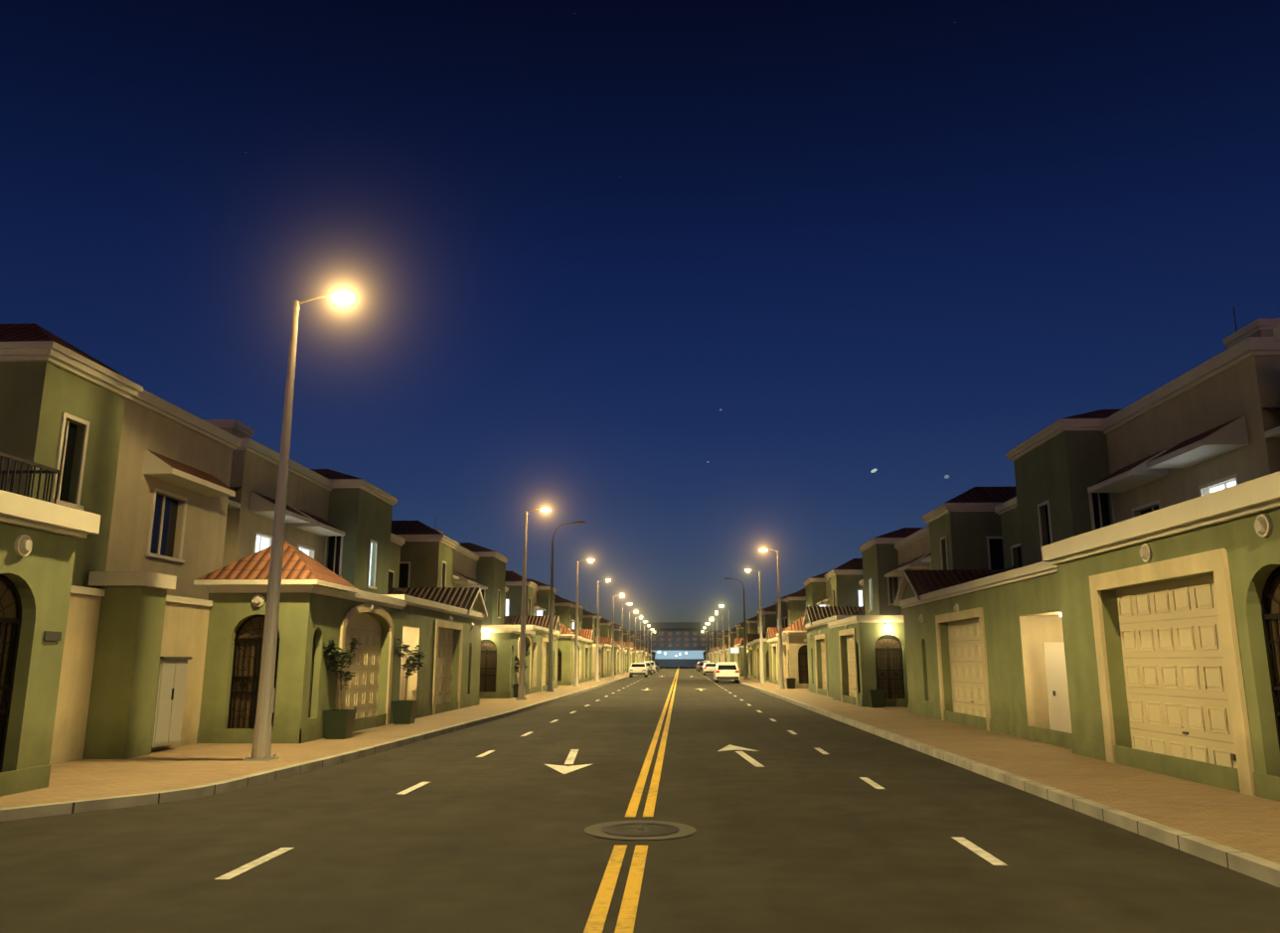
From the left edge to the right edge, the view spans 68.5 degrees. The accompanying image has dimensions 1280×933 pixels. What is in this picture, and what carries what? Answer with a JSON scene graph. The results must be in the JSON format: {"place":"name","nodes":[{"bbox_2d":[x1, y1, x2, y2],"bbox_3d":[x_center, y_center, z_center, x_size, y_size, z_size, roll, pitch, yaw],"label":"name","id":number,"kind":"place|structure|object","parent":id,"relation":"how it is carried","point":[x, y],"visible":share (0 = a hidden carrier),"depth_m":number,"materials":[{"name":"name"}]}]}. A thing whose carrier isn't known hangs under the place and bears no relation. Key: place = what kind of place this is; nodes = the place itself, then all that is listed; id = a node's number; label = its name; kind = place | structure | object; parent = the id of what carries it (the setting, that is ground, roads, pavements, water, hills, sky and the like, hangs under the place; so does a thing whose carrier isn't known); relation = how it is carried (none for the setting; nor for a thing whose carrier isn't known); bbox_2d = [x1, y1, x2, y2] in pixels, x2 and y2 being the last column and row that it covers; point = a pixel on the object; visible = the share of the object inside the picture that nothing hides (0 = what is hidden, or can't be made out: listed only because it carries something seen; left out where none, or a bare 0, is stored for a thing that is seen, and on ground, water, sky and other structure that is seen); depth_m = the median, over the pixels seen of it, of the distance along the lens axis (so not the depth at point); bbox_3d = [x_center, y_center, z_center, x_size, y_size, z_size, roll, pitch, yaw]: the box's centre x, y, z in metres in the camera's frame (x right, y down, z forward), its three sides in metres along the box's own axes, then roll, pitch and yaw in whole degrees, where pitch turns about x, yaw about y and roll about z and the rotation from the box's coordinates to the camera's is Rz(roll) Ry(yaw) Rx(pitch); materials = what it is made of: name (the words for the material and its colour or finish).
{"place":"outdoors","nodes":[
{"label":"outdoors","id":0,"kind":"place"},
{"bbox_2d":[0,452,101,797],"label":"house","id":1,"kind":"structure","parent":0,"point":[38,542],"depth_m":11.91,"materials":[{"name":"green paint"}]},
{"bbox_2d":[82,571,212,759],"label":"wall","id":2,"kind":"structure","parent":0,"point":[146,690],"depth_m":16.19,"materials":[{"name":"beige paint"}]},
{"bbox_2d":[193,540,406,743],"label":"house","id":3,"kind":"structure","parent":0,"point":[320,604],"depth_m":19.19,"materials":[{"name":"green paint"}]},
{"bbox_2d":[0,665,664,821],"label":"pavement","id":4,"kind":"structure","parent":0,"point":[184,772],"depth_m":14.62,"materials":[{"name":"concrete"}]},
{"bbox_2d":[49,585,105,764],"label":"wall","id":5,"kind":"structure","parent":4,"relation":"on","point":[71,719],"depth_m":15.46,"materials":[{"name":"beige paint"}]},
{"bbox_2d":[242,288,359,761],"bbox_3d":[-5.801,0.817,16.313,1.330,8.195,0.420,0,-12,2],"label":"street lamp","id":6,"kind":"object","parent":4,"relation":"on","point":[261,743],"visible":1,"depth_m":16.06,"materials":[{"name":"grey metal"}]},
{"bbox_2d":[322,638,361,739],"bbox_3d":[-6.370,4.679,19.966,0.930,2.110,0.922,-5,-13,22],"label":"planter tree","id":7,"kind":"object","parent":4,"relation":"on","point":[339,723],"visible":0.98,"depth_m":19.83,"materials":[{"name":"green plant"}]},
{"bbox_2d":[391,638,426,724],"bbox_3d":[-6.112,5.616,24.649,0.958,2.173,0.891,-6,-13,28],"label":"planter tree","id":8,"kind":"object","parent":4,"relation":"on","point":[404,712],"visible":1,"depth_m":24.58,"materials":[{"name":"green plant"}]},
{"bbox_2d":[380,587,487,718],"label":"house","id":9,"kind":"structure","parent":4,"relation":"on","point":[441,626],"depth_m":30.88,"materials":[{"name":"green paint"}]},
{"bbox_2d":[480,616,561,692],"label":"house","id":10,"kind":"structure","parent":4,"relation":"on","point":[540,625],"depth_m":53.51,"materials":[{"name":"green paint"}]},
{"bbox_2d":[512,651,530,697],"bbox_3d":[-5.410,9.312,42.236,0.980,2.062,0.895,-11,-16,44],"label":"planter tree","id":11,"kind":"object","parent":4,"relation":"on","point":[515,687],"visible":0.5,"depth_m":42.12,"materials":[{"name":"green plant"}]},
{"bbox_2d":[515,506,551,699],"bbox_3d":[-4.521,5.774,40.273,1.330,8.195,0.420,0,-12,2],"label":"street lamp","id":12,"kind":"object","parent":4,"relation":"on","point":[522,681],"visible":1,"depth_m":40.05,"materials":[{"name":"grey metal"}]},
{"bbox_2d":[545,520,585,691],"bbox_3d":[-4.034,7.526,51.133,1.980,9.165,0.420,0,-12,2],"label":"street light","id":13,"kind":"object","parent":4,"relation":"on","point":[550,678],"visible":1,"depth_m":50.92,"materials":[{"name":"grey metal"}]},
{"bbox_2d":[569,629,594,682],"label":"house","id":14,"kind":"structure","parent":4,"relation":"on","point":[587,639],"depth_m":76.72,"materials":[{"name":"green paint"}]},
{"bbox_2d":[572,558,594,686],"bbox_3d":[-3.639,10.025,60.819,1.330,8.195,0.420,0,-12,2],"label":"street lamp","id":15,"kind":"object","parent":4,"relation":"on","point":[575,681],"visible":1,"depth_m":60.59,"materials":[{"name":"grey metal"}]},
{"bbox_2d":[592,637,612,677],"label":"house","id":16,"kind":"structure","parent":4,"relation":"on","point":[605,643],"depth_m":98.73,"materials":[{"name":"green paint"}]},
{"bbox_2d":[594,578,611,681],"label":"street lamp","id":17,"kind":"object","parent":4,"relation":"on","point":[596,664],"visible":1,"depth_m":75.72,"materials":[{"name":"grey metal"}]},
{"bbox_2d":[611,594,624,677],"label":"street lamp","id":18,"kind":"object","parent":4,"relation":"on","point":[612,669],"visible":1,"depth_m":93.47,"materials":[{"name":"grey metal"}]},
{"bbox_2d":[614,640,625,674],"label":"house","id":19,"kind":"structure","parent":4,"relation":"on","point":[618,642],"depth_m":118.10,"materials":[{"name":"green paint"}]},
{"bbox_2d":[620,603,632,675],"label":"street lamp","id":20,"kind":"object","parent":4,"relation":"on","point":[622,641],"visible":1,"depth_m":108.15,"materials":[{"name":"grey metal"}]},
{"bbox_2d":[624,641,633,672],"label":"house","id":21,"kind":"structure","parent":4,"relation":"on","point":[627,646],"depth_m":143.59,"materials":[{"name":"green paint"}]},
{"bbox_2d":[628,610,638,673],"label":"street lamp","id":22,"kind":"object","parent":4,"relation":"on","point":[629,640],"visible":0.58,"depth_m":123.89,"materials":[{"name":"grey metal"}]},
{"bbox_2d":[633,645,639,663],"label":"house","id":23,"kind":"structure","parent":4,"relation":"on","point":[637,649],"depth_m":167.70,"materials":[{"name":"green paint"}]},
{"bbox_2d":[635,616,642,663],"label":"street lamp","id":24,"kind":"object","parent":4,"relation":"on","point":[635,638],"visible":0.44,"depth_m":140.67,"materials":[{"name":"grey metal"}]},
{"bbox_2d":[639,646,643,662],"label":"house","id":25,"kind":"structure","parent":4,"relation":"on","point":[642,649],"depth_m":188.20,"materials":[{"name":"green paint"}]},
{"bbox_2d":[640,621,646,662],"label":"street lamp","id":26,"kind":"object","parent":4,"relation":"on","point":[640,640],"visible":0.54,"depth_m":157.33,"materials":[{"name":"grey metal"}]},
{"bbox_2d":[643,625,649,661],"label":"street lamp","id":27,"kind":"object","parent":4,"relation":"on","point":[644,642],"visible":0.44,"depth_m":174.94,"materials":[{"name":"grey metal"}]},
{"bbox_2d":[479,627,535,698],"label":"house","id":28,"kind":"structure","parent":0,"point":[500,651],"depth_m":41.40,"materials":[{"name":"green paint"}]},
{"bbox_2d":[557,622,582,685],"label":"house","id":29,"kind":"structure","parent":0,"point":[565,657],"depth_m":63.72,"materials":[{"name":"green paint"}]},
{"bbox_2d":[591,643,602,678],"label":"house","id":30,"kind":"structure","parent":0,"point":[593,660],"depth_m":86.03,"materials":[{"name":"beige paint"}]},
{"bbox_2d":[611,641,620,675],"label":"house","id":31,"kind":"structure","parent":0,"point":[616,658],"depth_m":109.32,"materials":[{"name":"green paint"}]},
{"bbox_2d":[623,649,627,672],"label":"house","id":32,"kind":"structure","parent":0,"point":[625,661],"depth_m":132.91,"materials":[{"name":"green paint"}]},
{"bbox_2d":[632,648,637,663],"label":"house","id":33,"kind":"structure","parent":0,"point":[633,656],"depth_m":152.91,"materials":[{"name":"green paint"}]},
{"bbox_2d":[0,665,1279,932],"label":"road","id":34,"kind":"structure","parent":0,"point":[797,833],"depth_m":8.79,"materials":[{"name":"grey asphalt"}]},
{"bbox_2d":[214,665,1007,932],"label":"road markings","id":35,"kind":"object","parent":34,"relation":"on","point":[595,922],"visible":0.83,"depth_m":8.54,"materials":[{"name":"yellow paint"}]},
{"bbox_2d":[628,663,647,677],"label":"white car","id":36,"kind":"object","parent":34,"relation":"on","point":[638,669],"visible":0.98,"depth_m":99.96,"materials":[{"name":"white metal"}]},
{"bbox_2d":[584,820,696,839],"bbox_3d":[0.003,3.747,9.713,1.160,0.007,1.160,0,-12,2],"label":"manhole","id":37,"kind":"object","parent":34,"relation":"on","point":[639,828],"visible":0.94,"depth_m":9.66,"materials":[{"name":"grey metal"}]},
{"bbox_2d":[639,662,652,674],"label":"silver car","id":38,"kind":"object","parent":34,"relation":"on","point":[649,666],"visible":0.4,"depth_m":118.55,"materials":[{"name":"grey metal"}]},
{"bbox_2d":[643,661,656,672],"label":"white car","id":39,"kind":"object","parent":34,"relation":"on","point":[653,667],"visible":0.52,"depth_m":137.37,"materials":[{"name":"white metal"}]},
{"bbox_2d":[654,662,659,671],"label":"dark car","id":40,"kind":"object","parent":34,"relation":"on","point":[658,667],"visible":0.4,"depth_m":161.44,"materials":[{"name":"grey"}]},
{"bbox_2d":[696,660,709,672],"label":"dark car","id":41,"kind":"object","parent":34,"relation":"on","point":[700,665],"visible":0.44,"depth_m":144.40,"materials":[{"name":"grey"}]},
{"bbox_2d":[701,662,716,675],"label":"white car","id":42,"kind":"object","parent":34,"relation":"on","point":[708,668],"visible":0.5,"depth_m":112.89,"materials":[{"name":"white metal"}]},
{"bbox_2d":[712,661,739,682],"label":"white suv","id":43,"kind":"object","parent":34,"relation":"on","point":[725,671],"visible":1,"depth_m":73.80,"materials":[{"name":"white metal"}]},
{"bbox_2d":[0,0,1279,631],"label":"sky","id":44,"kind":"structure","parent":0,"point":[909,241],"materials":[{"name":"blue"}]},
{"bbox_2d":[714,651,720,662],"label":"house","id":45,"kind":"structure","parent":0,"point":[716,657],"depth_m":167.86,"materials":[{"name":"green paint"}]},
{"bbox_2d":[719,645,726,661],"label":"house","id":46,"kind":"structure","parent":0,"point":[720,650],"depth_m":145.79,"materials":[{"name":"beige paint"}]},
{"bbox_2d":[727,648,734,661],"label":"boundary wall","id":47,"kind":"structure","parent":0,"point":[731,657],"depth_m":123.09,"materials":[{"name":"green paint"}]},
{"bbox_2d":[735,640,748,676],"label":"house","id":48,"kind":"structure","parent":0,"point":[740,660],"depth_m":100.86,"materials":[{"name":"green paint"}]},
{"bbox_2d":[753,638,769,680],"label":"house","id":49,"kind":"structure","parent":0,"point":[757,658],"depth_m":79.06,"materials":[{"name":"green paint"}]},
{"bbox_2d":[776,616,808,688],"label":"house","id":50,"kind":"structure","parent":0,"point":[795,651],"depth_m":56.27,"materials":[{"name":"beige paint"}]},
{"bbox_2d":[707,409,949,479],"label":"stars","id":51,"kind":"object","parent":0,"point":[875,470],"visible":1,"depth_m":403.94,"materials":[{"name":"white"}]},
{"bbox_2d":[827,615,908,706],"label":"boundary wall","id":52,"kind":"structure","parent":0,"point":[868,652],"depth_m":33.96,"materials":[{"name":"green paint"}]},
{"bbox_2d":[693,665,1279,887],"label":"pavement","id":53,"kind":"structure","parent":0,"point":[1237,832],"depth_m":12.19,"materials":[{"name":"concrete"}]},
{"bbox_2d":[706,623,714,662],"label":"street lamp","id":54,"kind":"object","parent":53,"relation":"on","point":[713,643],"visible":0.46,"depth_m":166.51,"materials":[{"name":"grey metal"}]},
{"bbox_2d":[709,618,718,661],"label":"street lamp","id":55,"kind":"object","parent":53,"relation":"on","point":[717,640],"visible":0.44,"depth_m":146.94,"materials":[{"name":"grey metal"}]},
{"bbox_2d":[715,611,724,661],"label":"street lamp","id":56,"kind":"object","parent":53,"relation":"on","point":[722,640],"visible":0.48,"depth_m":127.22,"materials":[{"name":"grey metal"}]},
{"bbox_2d":[719,605,730,661],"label":"street lamp","id":57,"kind":"object","parent":53,"relation":"on","point":[728,635],"visible":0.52,"depth_m":111.62,"materials":[{"name":"grey metal"}]},
{"bbox_2d":[724,642,734,661],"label":"house","id":58,"kind":"structure","parent":53,"relation":"on","point":[726,646],"depth_m":137.82,"materials":[{"name":"green paint"}]},
{"bbox_2d":[730,647,739,661],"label":"street sign","id":59,"kind":"object","parent":53,"relation":"on","point":[734,651],"visible":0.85,"depth_m":95.70,"materials":[{"name":"grey metal"}]},
{"bbox_2d":[724,577,748,678],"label":"street light","id":60,"kind":"object","parent":53,"relation":"on","point":[745,666],"visible":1,"depth_m":86.13,"materials":[{"name":"grey metal"}]},
{"bbox_2d":[733,638,743,663],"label":"house","id":61,"kind":"structure","parent":53,"relation":"on","point":[736,641],"depth_m":115.90,"materials":[{"name":"orange paint"}]},
{"bbox_2d":[744,568,765,683],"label":"street lamp","id":62,"kind":"object","parent":53,"relation":"on","point":[761,651],"visible":1,"depth_m":67.44,"materials":[{"name":"grey metal"}]},
{"bbox_2d":[746,634,766,678],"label":"house","id":63,"kind":"structure","parent":53,"relation":"on","point":[750,638],"depth_m":91.78,"materials":[{"name":"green paint"}]},
{"bbox_2d":[758,547,786,689],"bbox_3d":[7.710,8.813,54.961,1.330,8.195,0.420,0,-12,2],"label":"street lamp","id":64,"kind":"object","parent":53,"relation":"on","point":[781,680],"visible":1,"depth_m":54.72,"materials":[{"name":"grey metal"}]},
{"bbox_2d":[765,627,787,684],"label":"house","id":65,"kind":"structure","parent":53,"relation":"on","point":[771,639],"depth_m":69.59,"materials":[{"name":"beige paint"}]},
{"bbox_2d":[785,678,796,688],"bbox_3d":[8.864,12.766,55.320,0.540,0.600,0.540,0,-12,2],"label":"planter","id":66,"kind":"object","parent":53,"relation":"on","point":[790,683],"visible":1,"depth_m":55.09,"materials":[{"name":"green"}]},
{"bbox_2d":[802,606,865,697],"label":"boundary wall","id":67,"kind":"structure","parent":53,"relation":"on","point":[817,620],"depth_m":47.13,"materials":[{"name":"green paint"}]},
{"bbox_2d":[867,689,885,707],"bbox_3d":[8.306,8.147,32.997,0.540,0.600,0.540,0,-12,2],"label":"planter","id":68,"kind":"object","parent":53,"relation":"on","point":[877,698],"visible":1,"depth_m":32.77,"materials":[{"name":"green"}]},
{"bbox_2d":[894,561,1072,749],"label":"boundary wall","id":69,"kind":"structure","parent":53,"relation":"on","point":[987,653],"depth_m":21.93,"materials":[{"name":"green paint"}]},
{"bbox_2d":[1041,471,1279,801],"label":"boundary wall","id":70,"kind":"structure","parent":0,"point":[1171,621],"depth_m":13.21,"materials":[{"name":"green paint"}]},
{"label":"ground","id":71,"kind":"structure","parent":0,"visible":0},
{"bbox_2d":[0,322,405,600],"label":"villa","id":72,"kind":"object","parent":71,"relation":"on","point":[159,485],"visible":0.46,"depth_m":19.88,"materials":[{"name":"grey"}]},
{"bbox_2d":[390,520,512,625],"bbox_3d":[-12.447,7.244,49.365,9.900,9.240,23.320,0,-12,2],"label":"villa","id":73,"kind":"object","parent":71,"relation":"on","point":[430,557],"visible":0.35,"depth_m":40.01,"materials":[{"name":"green paint"}]},
{"bbox_2d":[504,570,557,616],"bbox_3d":[-11.489,12.247,71.592,9.900,8.450,23.320,0,-12,2],"label":"villa","id":74,"kind":"object","parent":71,"relation":"on","point":[538,594],"visible":0.21,"depth_m":61.38,"materials":[{"name":"green paint"}]},
{"bbox_2d":[554,595,584,629],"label":"villa","id":75,"kind":"object","parent":71,"relation":"on","point":[564,609],"visible":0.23,"depth_m":83.06,"materials":[{"name":"green paint"}]},
{"bbox_2d":[582,609,601,637],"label":"villa","id":76,"kind":"object","parent":71,"relation":"on","point":[588,620],"visible":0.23,"depth_m":105.28,"materials":[{"name":"green paint"}]},
{"bbox_2d":[589,605,612,637],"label":"villa","id":77,"kind":"object","parent":71,"relation":"on","point":[605,628],"visible":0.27,"depth_m":127.57,"materials":[{"name":"green paint"}]},
{"bbox_2d":[614,624,621,640],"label":"villa","id":78,"kind":"object","parent":71,"relation":"on","point":[617,632],"visible":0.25,"depth_m":149.84,"materials":[{"name":"green"}]},
{"bbox_2d":[623,629,629,641],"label":"villa","id":79,"kind":"object","parent":71,"relation":"on","point":[625,635],"visible":0.17,"depth_m":172.14,"materials":[{"name":"green paint"}]},
{"bbox_2d":[628,632,634,645],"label":"villa","id":80,"kind":"object","parent":71,"relation":"on","point":[631,637],"visible":0.15,"depth_m":194.47,"materials":[{"name":"green"}]},
{"bbox_2d":[634,635,639,645],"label":"villa","id":81,"kind":"object","parent":71,"relation":"on","point":[637,637],"visible":0.1,"depth_m":216.75,"materials":[{"name":"green"}]},
{"bbox_2d":[630,622,726,665],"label":"building","id":82,"kind":"structure","parent":71,"relation":"on","point":[680,643],"depth_m":338.80,"materials":[{"name":"grey glass"}]},
{"bbox_2d":[718,635,724,645],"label":"villa","id":83,"kind":"object","parent":71,"relation":"on","point":[720,640],"visible":0.12,"depth_m":209.07,"materials":[{"name":"green"}]},
{"bbox_2d":[723,631,728,645],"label":"villa","id":84,"kind":"object","parent":71,"relation":"on","point":[725,637],"visible":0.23,"depth_m":186.80,"materials":[{"name":"green"}]},
{"bbox_2d":[729,627,736,642],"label":"villa","id":85,"kind":"object","parent":71,"relation":"on","point":[732,633],"visible":0.08,"depth_m":164.47,"materials":[{"name":"green"}]},
{"bbox_2d":[735,622,743,638],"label":"villa","id":86,"kind":"object","parent":71,"relation":"on","point":[739,630],"visible":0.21,"depth_m":142.22,"materials":[{"name":"green paint"}]},
{"bbox_2d":[745,616,757,634],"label":"villa","id":87,"kind":"object","parent":71,"relation":"on","point":[750,625],"visible":0.19,"depth_m":119.88,"materials":[{"name":"green paint"}]},
{"bbox_2d":[756,605,776,634],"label":"villa","id":88,"kind":"object","parent":71,"relation":"on","point":[768,616],"visible":0.19,"depth_m":97.62,"materials":[{"name":"green paint"}]},
{"bbox_2d":[774,588,805,627],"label":"villa","id":89,"kind":"object","parent":71,"relation":"on","point":[793,606],"visible":0.17,"depth_m":75.53,"materials":[{"name":"green paint"}]},
{"bbox_2d":[802,558,863,606],"bbox_3d":[16.292,9.956,63.718,9.900,9.746,23.320,0,-12,2],"label":"villa","id":90,"kind":"object","parent":71,"relation":"on","point":[840,585],"visible":0.25,"depth_m":53.28,"materials":[{"name":"green paint"}]},
{"bbox_2d":[854,486,1016,615],"bbox_3d":[15.334,5.325,41.414,9.900,9.777,23.320,0,-12,2],"label":"villa","id":91,"kind":"object","parent":71,"relation":"on","point":[963,531],"visible":0.25,"depth_m":31.90,"materials":[{"name":"green paint"}]},
{"bbox_2d":[974,307,1279,579],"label":"villa","id":92,"kind":"object","parent":71,"relation":"on","point":[1210,425],"visible":0.46,"depth_m":20.59,"materials":[{"name":"grey paint"}]}
]}

